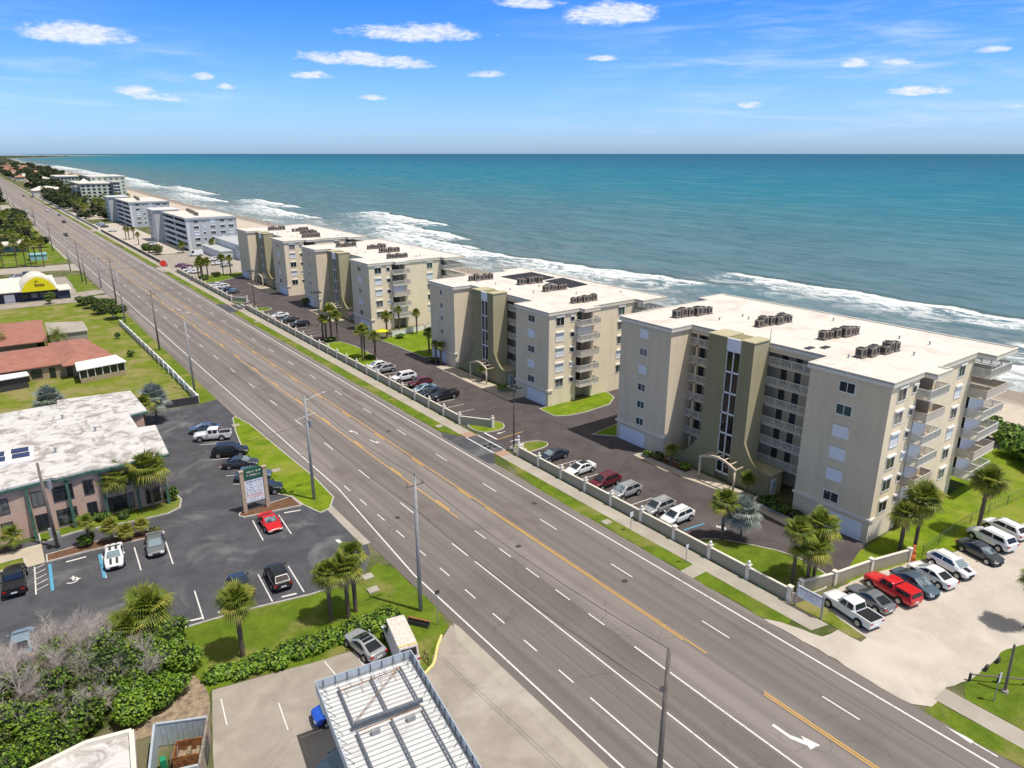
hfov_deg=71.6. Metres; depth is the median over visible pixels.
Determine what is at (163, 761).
bin
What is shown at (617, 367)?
window
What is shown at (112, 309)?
roadside bush
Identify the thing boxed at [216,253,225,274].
palm tree
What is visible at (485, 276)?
air conditioner
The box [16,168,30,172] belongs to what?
distant tree
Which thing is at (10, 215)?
distant tree
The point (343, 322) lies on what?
paving
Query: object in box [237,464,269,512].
plaza sign
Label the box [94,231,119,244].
verge
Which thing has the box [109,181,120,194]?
balcony tower
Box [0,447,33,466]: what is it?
roof skylight frame
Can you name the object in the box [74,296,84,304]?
roadside bush
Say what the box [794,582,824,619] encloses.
lot sign
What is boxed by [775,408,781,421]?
door
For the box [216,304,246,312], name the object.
driveway
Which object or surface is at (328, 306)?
palm tree
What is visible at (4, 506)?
window
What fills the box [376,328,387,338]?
shade umbrella
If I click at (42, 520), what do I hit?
window
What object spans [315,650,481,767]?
canopy
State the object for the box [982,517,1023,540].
parked car
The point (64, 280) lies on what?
parking lot
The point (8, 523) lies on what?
window
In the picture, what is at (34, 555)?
paving
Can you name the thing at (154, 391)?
palm tree
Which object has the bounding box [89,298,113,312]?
roadside bush
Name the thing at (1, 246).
palm tree
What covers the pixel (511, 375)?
entry door
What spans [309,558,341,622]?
palm tree
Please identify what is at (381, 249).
air conditioner
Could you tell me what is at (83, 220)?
boundary wall
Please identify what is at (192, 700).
dirt patch
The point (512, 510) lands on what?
road patch
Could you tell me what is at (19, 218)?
palm tree
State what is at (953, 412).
window
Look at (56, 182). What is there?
distant tree
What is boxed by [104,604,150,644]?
palm tree
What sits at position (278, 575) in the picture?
parked car
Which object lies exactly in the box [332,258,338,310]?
stair window
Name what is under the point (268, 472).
parked car
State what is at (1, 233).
palm tree
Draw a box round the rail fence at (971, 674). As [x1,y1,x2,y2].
[968,672,1023,682]
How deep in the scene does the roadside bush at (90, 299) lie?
201.17 m
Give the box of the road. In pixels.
[0,179,1021,767]
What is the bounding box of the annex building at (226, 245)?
[201,236,239,259]
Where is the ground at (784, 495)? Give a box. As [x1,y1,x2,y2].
[0,155,1023,767]
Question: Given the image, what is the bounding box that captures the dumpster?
[172,735,209,767]
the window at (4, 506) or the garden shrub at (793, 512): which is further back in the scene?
the garden shrub at (793, 512)
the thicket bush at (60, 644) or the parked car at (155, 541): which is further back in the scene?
the parked car at (155, 541)
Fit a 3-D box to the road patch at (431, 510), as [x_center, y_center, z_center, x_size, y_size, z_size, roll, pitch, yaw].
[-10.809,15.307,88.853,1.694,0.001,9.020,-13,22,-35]
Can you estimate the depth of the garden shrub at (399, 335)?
168.85 m
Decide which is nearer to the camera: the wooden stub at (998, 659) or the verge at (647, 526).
the wooden stub at (998, 659)
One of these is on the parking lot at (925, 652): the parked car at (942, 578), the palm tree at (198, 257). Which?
the parked car at (942, 578)
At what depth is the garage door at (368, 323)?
177.14 m
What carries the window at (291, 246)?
in the condo building at (272, 258)
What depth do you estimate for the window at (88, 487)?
83.96 m
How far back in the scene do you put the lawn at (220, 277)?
252.43 m
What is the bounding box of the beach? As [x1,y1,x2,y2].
[7,155,1023,450]
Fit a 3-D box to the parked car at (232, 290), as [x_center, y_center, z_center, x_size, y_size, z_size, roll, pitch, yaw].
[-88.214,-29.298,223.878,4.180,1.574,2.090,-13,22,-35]
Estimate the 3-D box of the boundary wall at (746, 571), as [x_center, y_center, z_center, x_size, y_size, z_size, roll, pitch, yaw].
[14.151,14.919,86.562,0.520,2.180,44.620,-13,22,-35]
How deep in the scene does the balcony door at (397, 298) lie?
179.63 m
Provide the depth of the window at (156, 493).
88.70 m
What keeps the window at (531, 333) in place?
in the condo building at (544, 348)
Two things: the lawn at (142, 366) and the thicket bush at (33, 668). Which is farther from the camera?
the lawn at (142, 366)
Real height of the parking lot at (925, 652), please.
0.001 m
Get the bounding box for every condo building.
[236,224,366,295]
[300,239,465,330]
[428,267,666,406]
[615,293,1018,543]
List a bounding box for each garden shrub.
[76,531,95,546]
[92,511,111,520]
[117,507,132,518]
[140,243,162,251]
[148,526,161,531]
[149,246,162,252]
[163,486,178,499]
[199,274,207,279]
[211,272,220,275]
[301,298,308,303]
[324,337,336,340]
[364,354,374,358]
[395,333,404,337]
[497,384,506,389]
[642,450,651,456]
[653,451,664,459]
[679,462,691,469]
[758,494,777,505]
[770,503,790,513]
[789,509,804,517]
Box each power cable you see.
[43,423,305,479]
[190,341,301,416]
[304,418,412,506]
[311,400,413,474]
[415,475,668,648]
[416,509,662,692]
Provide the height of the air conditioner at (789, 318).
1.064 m
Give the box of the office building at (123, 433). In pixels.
[0,391,170,544]
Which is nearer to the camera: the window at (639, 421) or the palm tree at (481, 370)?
the window at (639, 421)
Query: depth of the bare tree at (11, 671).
53.87 m
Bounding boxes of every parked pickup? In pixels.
[0,562,28,597]
[193,426,231,442]
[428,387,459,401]
[822,589,884,629]
[863,571,923,606]
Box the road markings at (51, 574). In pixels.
[48,523,704,590]
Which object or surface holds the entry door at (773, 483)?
in the condo building at (854, 443)
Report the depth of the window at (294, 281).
220.03 m
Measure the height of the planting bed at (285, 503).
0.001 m
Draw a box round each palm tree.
[0,213,7,220]
[0,229,5,255]
[0,243,3,267]
[0,523,24,551]
[6,228,19,255]
[6,239,17,267]
[17,213,23,220]
[17,233,25,251]
[17,242,28,265]
[20,221,28,237]
[21,237,32,266]
[24,218,32,236]
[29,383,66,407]
[30,240,37,263]
[31,230,42,251]
[34,237,45,266]
[43,326,70,343]
[74,512,96,545]
[96,458,132,497]
[97,515,120,542]
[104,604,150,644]
[115,521,135,539]
[120,579,178,634]
[124,448,171,507]
[132,516,150,535]
[135,381,171,421]
[137,392,154,425]
[178,240,186,252]
[193,261,200,279]
[195,255,202,274]
[200,257,211,279]
[208,238,215,244]
[212,577,257,657]
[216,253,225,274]
[224,255,232,274]
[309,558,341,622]
[317,314,323,339]
[320,302,336,336]
[320,315,329,337]
[321,550,365,618]
[328,308,342,341]
[332,537,369,612]
[353,324,366,361]
[355,322,369,357]
[366,329,380,359]
[380,310,392,337]
[394,305,402,329]
[411,308,420,333]
[422,327,431,352]
[430,340,437,363]
[435,341,445,364]
[477,366,485,381]
[664,444,678,464]
[705,487,743,539]
[720,492,764,541]
[739,469,756,494]
[781,514,819,584]
[785,530,837,578]
[800,504,843,576]
[886,496,924,551]
[902,477,948,546]
[965,462,1015,525]
[1013,568,1023,627]
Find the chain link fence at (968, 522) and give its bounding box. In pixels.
[921,489,1023,557]
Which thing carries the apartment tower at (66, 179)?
on the ground at (784, 495)
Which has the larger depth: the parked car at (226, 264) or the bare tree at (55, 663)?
the parked car at (226, 264)
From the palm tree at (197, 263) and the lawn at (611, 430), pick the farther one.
the palm tree at (197, 263)
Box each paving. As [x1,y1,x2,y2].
[0,544,44,566]
[247,281,277,292]
[310,309,355,327]
[437,364,522,400]
[460,431,475,437]
[494,450,510,456]
[634,450,788,524]
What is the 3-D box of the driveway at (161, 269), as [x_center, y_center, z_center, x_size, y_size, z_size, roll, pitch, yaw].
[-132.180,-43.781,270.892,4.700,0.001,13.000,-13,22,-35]
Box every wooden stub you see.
[983,664,988,671]
[995,656,1000,663]
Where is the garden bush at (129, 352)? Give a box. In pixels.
[126,350,134,356]
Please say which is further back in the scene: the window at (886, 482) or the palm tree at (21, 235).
the palm tree at (21, 235)
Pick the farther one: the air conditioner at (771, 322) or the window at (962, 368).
the air conditioner at (771, 322)
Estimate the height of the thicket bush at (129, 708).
2.678 m
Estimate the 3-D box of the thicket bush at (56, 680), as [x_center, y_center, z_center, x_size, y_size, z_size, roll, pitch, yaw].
[-35.777,23.892,55.071,4.060,4.589,3.234,-13,22,-35]
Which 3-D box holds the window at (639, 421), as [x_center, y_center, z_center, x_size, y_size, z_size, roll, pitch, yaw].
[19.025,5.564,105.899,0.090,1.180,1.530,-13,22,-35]
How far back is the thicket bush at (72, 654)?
57.00 m
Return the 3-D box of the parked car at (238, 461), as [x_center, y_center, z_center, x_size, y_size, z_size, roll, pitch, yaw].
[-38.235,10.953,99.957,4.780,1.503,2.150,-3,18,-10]
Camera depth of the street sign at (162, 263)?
265.38 m
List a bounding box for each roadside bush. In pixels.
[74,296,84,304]
[81,295,101,304]
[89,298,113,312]
[103,303,127,318]
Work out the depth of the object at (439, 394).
126.90 m
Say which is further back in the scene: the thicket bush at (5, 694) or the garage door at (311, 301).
the garage door at (311, 301)
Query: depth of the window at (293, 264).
218.42 m
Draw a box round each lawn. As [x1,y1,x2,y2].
[0,227,67,266]
[0,303,188,413]
[65,275,97,291]
[113,304,215,403]
[162,563,448,697]
[195,272,241,282]
[233,417,332,511]
[255,308,270,310]
[324,342,376,364]
[383,330,431,356]
[469,421,503,431]
[512,441,546,451]
[541,392,612,415]
[595,424,616,435]
[700,539,823,592]
[846,443,1023,583]
[964,645,1023,730]
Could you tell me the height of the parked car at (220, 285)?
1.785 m
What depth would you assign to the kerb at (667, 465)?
100.78 m
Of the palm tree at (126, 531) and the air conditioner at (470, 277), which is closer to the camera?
the palm tree at (126, 531)
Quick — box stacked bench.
[407,616,429,627]
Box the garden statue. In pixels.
[910,545,915,561]
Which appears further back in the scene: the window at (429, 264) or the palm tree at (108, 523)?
the window at (429, 264)
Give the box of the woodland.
[0,155,52,164]
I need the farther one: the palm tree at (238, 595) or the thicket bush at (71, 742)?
the palm tree at (238, 595)
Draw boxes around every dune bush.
[985,415,1023,432]
[992,425,1023,457]
[1016,444,1023,462]
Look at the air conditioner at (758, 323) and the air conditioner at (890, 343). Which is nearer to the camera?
the air conditioner at (890, 343)
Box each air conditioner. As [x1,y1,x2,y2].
[378,247,384,252]
[387,247,392,252]
[468,275,473,280]
[473,273,480,280]
[482,273,488,279]
[487,273,493,279]
[516,277,524,284]
[526,276,533,283]
[537,276,543,282]
[542,285,549,291]
[546,283,553,290]
[557,284,562,289]
[570,297,576,303]
[577,296,582,302]
[581,295,588,302]
[590,293,597,300]
[671,309,681,318]
[677,307,687,317]
[687,307,694,316]
[692,306,702,316]
[702,306,706,314]
[706,306,712,313]
[753,319,763,327]
[758,315,768,326]
[768,316,775,325]
[775,315,782,324]
[777,312,787,323]
[787,314,792,322]
[817,330,828,340]
[827,330,833,339]
[831,327,841,338]
[839,325,851,337]
[850,326,855,336]
[853,346,867,358]
[854,326,859,334]
[866,345,876,357]
[870,344,880,355]
[879,345,889,354]
[882,340,894,353]
[892,340,900,351]
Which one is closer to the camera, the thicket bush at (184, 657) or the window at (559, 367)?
the thicket bush at (184, 657)
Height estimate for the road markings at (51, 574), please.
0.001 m
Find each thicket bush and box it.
[0,668,29,704]
[0,699,19,743]
[0,724,13,748]
[0,733,40,767]
[2,698,61,740]
[13,652,52,684]
[13,722,69,767]
[23,664,76,704]
[34,688,69,720]
[35,632,84,671]
[37,734,87,763]
[55,694,106,739]
[60,640,96,685]
[62,684,114,733]
[69,662,124,698]
[81,624,128,658]
[84,639,136,674]
[109,684,153,728]
[111,667,158,703]
[122,629,165,667]
[128,641,176,675]
[143,618,186,646]
[147,670,192,710]
[161,640,204,672]
[167,614,190,635]
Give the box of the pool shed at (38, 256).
[27,252,46,260]
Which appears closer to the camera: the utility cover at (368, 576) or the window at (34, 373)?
the utility cover at (368, 576)
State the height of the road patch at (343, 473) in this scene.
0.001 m
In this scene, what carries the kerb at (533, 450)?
on the parking lot at (577, 439)
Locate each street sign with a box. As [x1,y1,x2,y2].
[159,260,166,266]
[435,590,438,622]
[993,672,1002,701]
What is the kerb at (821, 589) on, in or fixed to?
on the parking lot at (577, 439)
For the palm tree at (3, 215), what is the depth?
391.39 m
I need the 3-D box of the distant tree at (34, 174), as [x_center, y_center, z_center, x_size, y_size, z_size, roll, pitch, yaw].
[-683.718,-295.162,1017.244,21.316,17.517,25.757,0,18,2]
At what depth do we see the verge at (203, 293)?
230.58 m
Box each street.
[0,264,79,274]
[0,295,109,309]
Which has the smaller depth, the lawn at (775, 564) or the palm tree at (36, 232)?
the lawn at (775, 564)
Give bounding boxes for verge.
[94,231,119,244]
[122,247,157,265]
[169,273,224,303]
[235,311,459,434]
[247,310,458,424]
[506,460,692,569]
[515,455,786,601]
[694,572,790,623]
[790,600,862,638]
[925,701,1023,766]
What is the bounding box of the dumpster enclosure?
[148,716,211,767]
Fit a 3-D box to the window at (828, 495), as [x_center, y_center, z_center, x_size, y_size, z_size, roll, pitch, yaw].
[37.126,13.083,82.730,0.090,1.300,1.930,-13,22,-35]
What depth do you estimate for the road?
71.25 m
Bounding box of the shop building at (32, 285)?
[0,271,71,303]
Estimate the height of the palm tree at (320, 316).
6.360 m
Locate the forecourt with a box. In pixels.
[212,625,588,767]
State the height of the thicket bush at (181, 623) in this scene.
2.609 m
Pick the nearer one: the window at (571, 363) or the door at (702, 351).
the door at (702, 351)
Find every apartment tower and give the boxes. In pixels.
[50,175,78,185]
[69,178,112,204]
[81,174,127,195]
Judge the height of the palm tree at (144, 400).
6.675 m
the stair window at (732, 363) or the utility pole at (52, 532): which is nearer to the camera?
the utility pole at (52, 532)
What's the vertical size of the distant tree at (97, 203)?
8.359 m
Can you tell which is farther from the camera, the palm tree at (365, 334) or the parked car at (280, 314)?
the parked car at (280, 314)
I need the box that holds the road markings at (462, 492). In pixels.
[2,186,878,767]
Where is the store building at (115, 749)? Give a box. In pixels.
[30,728,138,767]
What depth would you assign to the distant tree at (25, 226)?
393.99 m
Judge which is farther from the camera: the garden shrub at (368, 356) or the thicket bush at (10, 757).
the garden shrub at (368, 356)
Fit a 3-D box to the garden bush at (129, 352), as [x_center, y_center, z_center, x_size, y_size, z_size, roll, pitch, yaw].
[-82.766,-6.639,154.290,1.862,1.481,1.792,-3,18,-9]
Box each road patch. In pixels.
[253,347,273,357]
[257,384,284,402]
[332,467,354,480]
[341,389,365,400]
[403,492,449,521]
[499,503,542,528]
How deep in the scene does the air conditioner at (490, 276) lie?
150.10 m
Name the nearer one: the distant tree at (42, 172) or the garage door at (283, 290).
the garage door at (283, 290)
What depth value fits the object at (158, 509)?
86.58 m
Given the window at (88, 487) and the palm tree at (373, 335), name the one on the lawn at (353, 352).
the palm tree at (373, 335)
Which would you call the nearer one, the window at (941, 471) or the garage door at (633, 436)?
the window at (941, 471)
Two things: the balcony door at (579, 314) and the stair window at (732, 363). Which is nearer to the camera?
the stair window at (732, 363)
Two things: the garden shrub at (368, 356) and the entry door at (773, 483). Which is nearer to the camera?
the entry door at (773, 483)
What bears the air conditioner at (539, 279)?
on the condo building at (544, 348)
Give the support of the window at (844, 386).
in the condo building at (854, 443)
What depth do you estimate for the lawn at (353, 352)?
158.04 m
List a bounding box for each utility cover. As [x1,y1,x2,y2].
[361,572,373,580]
[366,585,379,593]
[600,519,612,524]
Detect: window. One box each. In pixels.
[0,498,10,515]
[0,521,14,539]
[21,294,27,298]
[29,490,44,507]
[31,293,37,297]
[31,367,56,378]
[35,513,50,531]
[51,483,74,502]
[56,506,77,525]
[82,479,94,494]
[87,501,98,515]
[104,473,122,489]
[107,494,128,512]
[125,492,134,507]
[145,485,161,503]
[259,238,265,281]
[289,243,294,249]
[289,252,295,258]
[290,261,296,266]
[291,270,297,275]
[292,279,297,284]
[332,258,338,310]
[374,266,381,273]
[375,278,381,284]
[375,289,382,295]
[376,300,382,306]
[377,310,383,317]
[427,261,432,267]
[427,272,432,278]
[481,299,487,374]
[527,328,534,337]
[527,358,534,368]
[528,314,534,322]
[528,344,534,353]
[528,374,534,382]
[555,346,564,357]
[555,361,563,372]
[555,377,563,387]
[556,315,564,326]
[556,331,564,341]
[569,360,574,367]
[570,315,575,321]
[570,330,574,336]
[615,363,619,372]
[616,349,619,358]
[617,320,621,329]
[617,335,620,343]
[618,305,625,314]
[635,416,643,425]
[636,399,644,409]
[637,382,645,391]
[638,364,646,374]
[639,347,647,356]
[640,328,648,338]
[715,349,740,475]
[822,488,838,503]
[825,466,842,482]
[828,445,845,461]
[831,423,849,439]
[835,402,852,417]
[838,380,856,394]
[877,496,888,514]
[881,475,892,492]
[884,453,896,470]
[888,431,900,448]
[892,408,905,425]
[892,492,898,503]
[895,471,902,482]
[896,384,909,402]
[899,450,906,460]
[903,428,911,438]
[907,405,915,416]
[912,383,919,393]
[937,465,946,479]
[941,445,950,460]
[945,425,955,440]
[949,404,959,419]
[953,384,963,399]
[957,362,967,377]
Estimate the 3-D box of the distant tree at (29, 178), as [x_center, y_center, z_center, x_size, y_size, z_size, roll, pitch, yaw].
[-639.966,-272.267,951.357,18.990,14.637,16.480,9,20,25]
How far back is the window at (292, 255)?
217.57 m
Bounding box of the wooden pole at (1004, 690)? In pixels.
[1000,644,1015,694]
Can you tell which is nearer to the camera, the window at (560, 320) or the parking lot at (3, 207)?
the window at (560, 320)
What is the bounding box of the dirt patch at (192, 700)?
[131,672,209,739]
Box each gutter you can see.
[328,505,369,543]
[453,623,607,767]
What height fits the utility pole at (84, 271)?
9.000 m
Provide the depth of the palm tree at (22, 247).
277.52 m
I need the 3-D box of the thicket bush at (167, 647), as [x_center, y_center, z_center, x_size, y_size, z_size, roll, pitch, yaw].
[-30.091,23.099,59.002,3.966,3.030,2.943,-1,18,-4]
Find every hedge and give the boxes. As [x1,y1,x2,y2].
[201,639,297,683]
[287,604,401,659]
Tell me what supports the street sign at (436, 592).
on the lawn at (271, 627)
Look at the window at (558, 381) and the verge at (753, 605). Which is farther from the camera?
the window at (558, 381)
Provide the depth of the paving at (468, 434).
111.50 m
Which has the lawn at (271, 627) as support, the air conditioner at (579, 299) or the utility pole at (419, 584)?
the utility pole at (419, 584)
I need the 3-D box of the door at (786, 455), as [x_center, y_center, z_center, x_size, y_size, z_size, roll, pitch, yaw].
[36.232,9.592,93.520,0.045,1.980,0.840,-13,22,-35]
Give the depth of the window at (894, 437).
77.86 m
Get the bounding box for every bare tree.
[0,609,74,672]
[0,629,92,700]
[0,634,20,674]
[0,640,47,707]
[0,676,46,728]
[25,644,95,700]
[32,606,125,670]
[33,606,109,655]
[41,661,120,717]
[75,614,109,649]
[90,627,170,679]
[130,615,177,640]
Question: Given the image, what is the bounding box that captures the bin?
[159,755,167,767]
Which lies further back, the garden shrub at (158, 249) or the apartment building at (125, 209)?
the apartment building at (125, 209)
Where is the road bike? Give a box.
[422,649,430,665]
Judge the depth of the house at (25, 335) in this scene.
162.87 m
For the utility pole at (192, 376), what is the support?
on the lawn at (205, 395)
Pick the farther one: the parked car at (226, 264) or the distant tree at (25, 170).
the distant tree at (25, 170)
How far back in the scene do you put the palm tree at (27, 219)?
352.33 m
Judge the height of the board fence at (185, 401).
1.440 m
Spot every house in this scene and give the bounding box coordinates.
[0,239,25,251]
[0,319,87,351]
[0,338,126,383]
[15,175,25,180]
[30,186,59,197]
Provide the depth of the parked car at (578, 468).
97.54 m
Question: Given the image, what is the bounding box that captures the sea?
[11,154,1023,392]
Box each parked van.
[188,249,203,256]
[381,615,419,663]
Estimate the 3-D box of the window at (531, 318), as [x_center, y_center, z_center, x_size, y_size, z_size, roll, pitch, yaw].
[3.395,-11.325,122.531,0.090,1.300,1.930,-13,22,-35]
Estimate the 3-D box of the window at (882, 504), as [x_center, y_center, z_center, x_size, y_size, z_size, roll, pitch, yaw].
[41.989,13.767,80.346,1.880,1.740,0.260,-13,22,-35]
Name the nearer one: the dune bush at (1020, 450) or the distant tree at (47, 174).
the dune bush at (1020, 450)
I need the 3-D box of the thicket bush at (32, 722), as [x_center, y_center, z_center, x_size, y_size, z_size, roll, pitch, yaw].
[-35.334,25.038,52.473,4.591,4.013,3.240,10,20,27]
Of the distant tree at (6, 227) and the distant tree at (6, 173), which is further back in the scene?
the distant tree at (6, 173)
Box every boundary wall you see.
[39,196,97,228]
[101,229,167,266]
[119,320,198,397]
[176,268,247,302]
[246,304,494,427]
[517,442,794,602]
[798,546,913,589]
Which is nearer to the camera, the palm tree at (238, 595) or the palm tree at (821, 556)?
the palm tree at (238, 595)
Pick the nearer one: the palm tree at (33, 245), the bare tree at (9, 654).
the bare tree at (9, 654)
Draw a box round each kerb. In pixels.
[0,556,25,572]
[38,495,181,543]
[46,530,164,562]
[185,577,362,627]
[232,416,333,512]
[238,496,302,517]
[381,335,431,357]
[424,634,442,673]
[468,421,504,432]
[510,441,547,452]
[539,392,613,416]
[592,424,616,436]
[640,450,693,473]
[698,538,826,594]
[754,497,793,519]
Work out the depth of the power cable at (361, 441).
73.38 m
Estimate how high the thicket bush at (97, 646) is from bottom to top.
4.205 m
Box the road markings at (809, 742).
[9,188,998,767]
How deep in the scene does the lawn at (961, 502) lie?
86.60 m
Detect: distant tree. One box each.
[0,224,22,236]
[1,217,17,226]
[1,236,16,241]
[2,170,12,176]
[6,211,25,218]
[8,208,27,217]
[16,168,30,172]
[18,221,34,229]
[21,229,33,236]
[25,172,43,178]
[26,175,38,181]
[27,164,35,167]
[30,177,51,188]
[30,236,49,247]
[37,170,46,175]
[37,178,65,186]
[40,187,53,192]
[42,192,61,199]
[44,171,50,176]
[49,170,61,176]
[51,195,68,203]
[56,189,70,193]
[58,185,70,190]
[66,197,85,209]
[71,201,80,209]
[76,209,90,218]
[90,208,97,216]
[91,200,105,206]
[92,205,103,212]
[96,211,103,216]
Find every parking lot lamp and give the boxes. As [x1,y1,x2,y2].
[247,270,255,307]
[313,291,321,325]
[506,384,521,450]
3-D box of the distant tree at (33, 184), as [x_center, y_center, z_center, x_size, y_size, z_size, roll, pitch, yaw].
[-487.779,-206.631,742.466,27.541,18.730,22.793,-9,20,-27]
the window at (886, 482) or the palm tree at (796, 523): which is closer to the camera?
the palm tree at (796, 523)
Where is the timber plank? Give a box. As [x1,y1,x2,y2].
[169,749,171,767]
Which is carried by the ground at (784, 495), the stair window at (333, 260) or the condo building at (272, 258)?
the condo building at (272, 258)
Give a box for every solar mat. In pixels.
[501,272,554,279]
[546,278,587,287]
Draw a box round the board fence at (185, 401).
[159,396,198,409]
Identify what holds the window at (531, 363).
in the condo building at (544, 348)
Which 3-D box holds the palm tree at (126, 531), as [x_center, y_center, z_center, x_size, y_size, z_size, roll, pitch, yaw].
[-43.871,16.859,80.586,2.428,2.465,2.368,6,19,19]
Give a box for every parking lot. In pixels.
[0,205,10,209]
[0,277,103,304]
[0,399,369,672]
[70,212,107,219]
[93,223,189,254]
[154,253,236,275]
[202,253,241,271]
[207,277,867,602]
[290,294,305,300]
[569,389,618,429]
[765,523,1023,705]
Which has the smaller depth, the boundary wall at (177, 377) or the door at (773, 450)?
the door at (773, 450)
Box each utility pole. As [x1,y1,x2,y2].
[36,463,60,548]
[61,237,70,270]
[72,241,82,281]
[81,257,86,283]
[95,255,101,287]
[106,259,116,299]
[116,269,125,323]
[146,291,160,349]
[183,320,195,390]
[298,391,326,499]
[406,473,422,611]
[657,649,670,767]
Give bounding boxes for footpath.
[3,197,67,258]
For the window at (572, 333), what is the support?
in the condo building at (544, 348)
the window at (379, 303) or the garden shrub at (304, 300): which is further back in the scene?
the garden shrub at (304, 300)
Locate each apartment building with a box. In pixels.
[104,195,169,226]
[145,207,237,250]
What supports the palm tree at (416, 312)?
on the lawn at (413, 342)
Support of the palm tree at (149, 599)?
on the ground at (784, 495)
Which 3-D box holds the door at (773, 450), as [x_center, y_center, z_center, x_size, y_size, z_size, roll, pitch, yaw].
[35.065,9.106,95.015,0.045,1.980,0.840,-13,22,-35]
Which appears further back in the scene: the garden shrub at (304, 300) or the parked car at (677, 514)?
the garden shrub at (304, 300)
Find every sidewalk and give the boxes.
[0,177,232,303]
[240,310,468,437]
[501,454,828,629]
[681,564,705,577]
[934,689,1023,748]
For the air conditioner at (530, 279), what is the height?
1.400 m
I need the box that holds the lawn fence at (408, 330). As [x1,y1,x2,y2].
[391,323,430,336]
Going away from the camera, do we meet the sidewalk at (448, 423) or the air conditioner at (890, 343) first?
the air conditioner at (890, 343)
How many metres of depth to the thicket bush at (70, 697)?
53.74 m
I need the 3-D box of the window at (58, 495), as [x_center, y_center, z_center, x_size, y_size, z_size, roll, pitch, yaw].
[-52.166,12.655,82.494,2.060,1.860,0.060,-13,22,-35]
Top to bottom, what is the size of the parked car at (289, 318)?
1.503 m
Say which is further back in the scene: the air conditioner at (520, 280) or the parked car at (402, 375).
the air conditioner at (520, 280)
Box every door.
[3,295,15,303]
[242,270,247,277]
[280,286,287,294]
[307,297,314,306]
[360,318,370,330]
[392,264,397,271]
[392,275,398,282]
[393,297,399,303]
[433,349,445,362]
[509,374,512,385]
[527,387,544,405]
[575,371,579,379]
[576,341,580,350]
[576,357,579,364]
[577,312,581,320]
[619,425,644,447]
[694,419,698,430]
[695,402,700,412]
[697,384,701,395]
[698,366,703,377]
[700,348,704,360]
[770,478,776,494]
[771,447,776,458]
[773,428,779,440]
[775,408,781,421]
[777,389,784,402]
[780,369,786,383]
[782,355,788,363]
[784,452,789,464]
[786,432,792,445]
[788,413,795,426]
[791,393,797,407]
[793,372,800,387]
[796,358,802,367]
[822,509,861,540]
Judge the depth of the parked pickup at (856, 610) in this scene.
66.85 m
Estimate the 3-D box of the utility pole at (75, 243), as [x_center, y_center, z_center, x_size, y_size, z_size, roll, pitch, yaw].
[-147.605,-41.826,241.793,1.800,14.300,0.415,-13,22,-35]
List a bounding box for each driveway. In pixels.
[157,267,175,271]
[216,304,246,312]
[441,433,509,463]
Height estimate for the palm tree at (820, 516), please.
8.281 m
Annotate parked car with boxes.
[6,626,36,662]
[8,274,23,277]
[102,542,125,570]
[144,530,166,557]
[180,264,192,268]
[187,268,199,273]
[189,422,221,434]
[208,256,218,260]
[211,261,223,264]
[211,441,248,458]
[214,283,229,288]
[219,286,234,291]
[220,262,232,266]
[221,455,258,469]
[225,288,239,293]
[226,571,254,597]
[234,465,271,480]
[257,510,282,532]
[264,562,292,590]
[267,478,282,494]
[270,312,288,318]
[280,315,298,322]
[290,319,309,327]
[310,703,328,728]
[316,747,344,767]
[344,628,387,662]
[368,360,386,368]
[372,362,396,373]
[391,369,416,382]
[407,375,432,387]
[412,383,436,393]
[421,386,439,397]
[540,447,569,462]
[565,460,596,476]
[589,469,621,489]
[609,479,642,500]
[643,494,676,517]
[659,503,695,525]
[845,583,897,614]
[889,566,941,598]
[907,561,959,590]
[925,548,976,579]
[955,537,1005,565]
[966,525,1019,552]
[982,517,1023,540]
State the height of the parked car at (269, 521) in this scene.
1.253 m
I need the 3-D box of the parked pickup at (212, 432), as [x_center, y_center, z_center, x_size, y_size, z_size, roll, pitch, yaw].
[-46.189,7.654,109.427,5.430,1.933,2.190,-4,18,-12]
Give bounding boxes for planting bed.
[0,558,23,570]
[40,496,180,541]
[48,530,162,560]
[240,497,299,515]
[642,452,692,471]
[755,498,792,517]
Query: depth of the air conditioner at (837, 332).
92.53 m
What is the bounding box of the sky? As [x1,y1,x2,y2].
[0,0,1023,155]

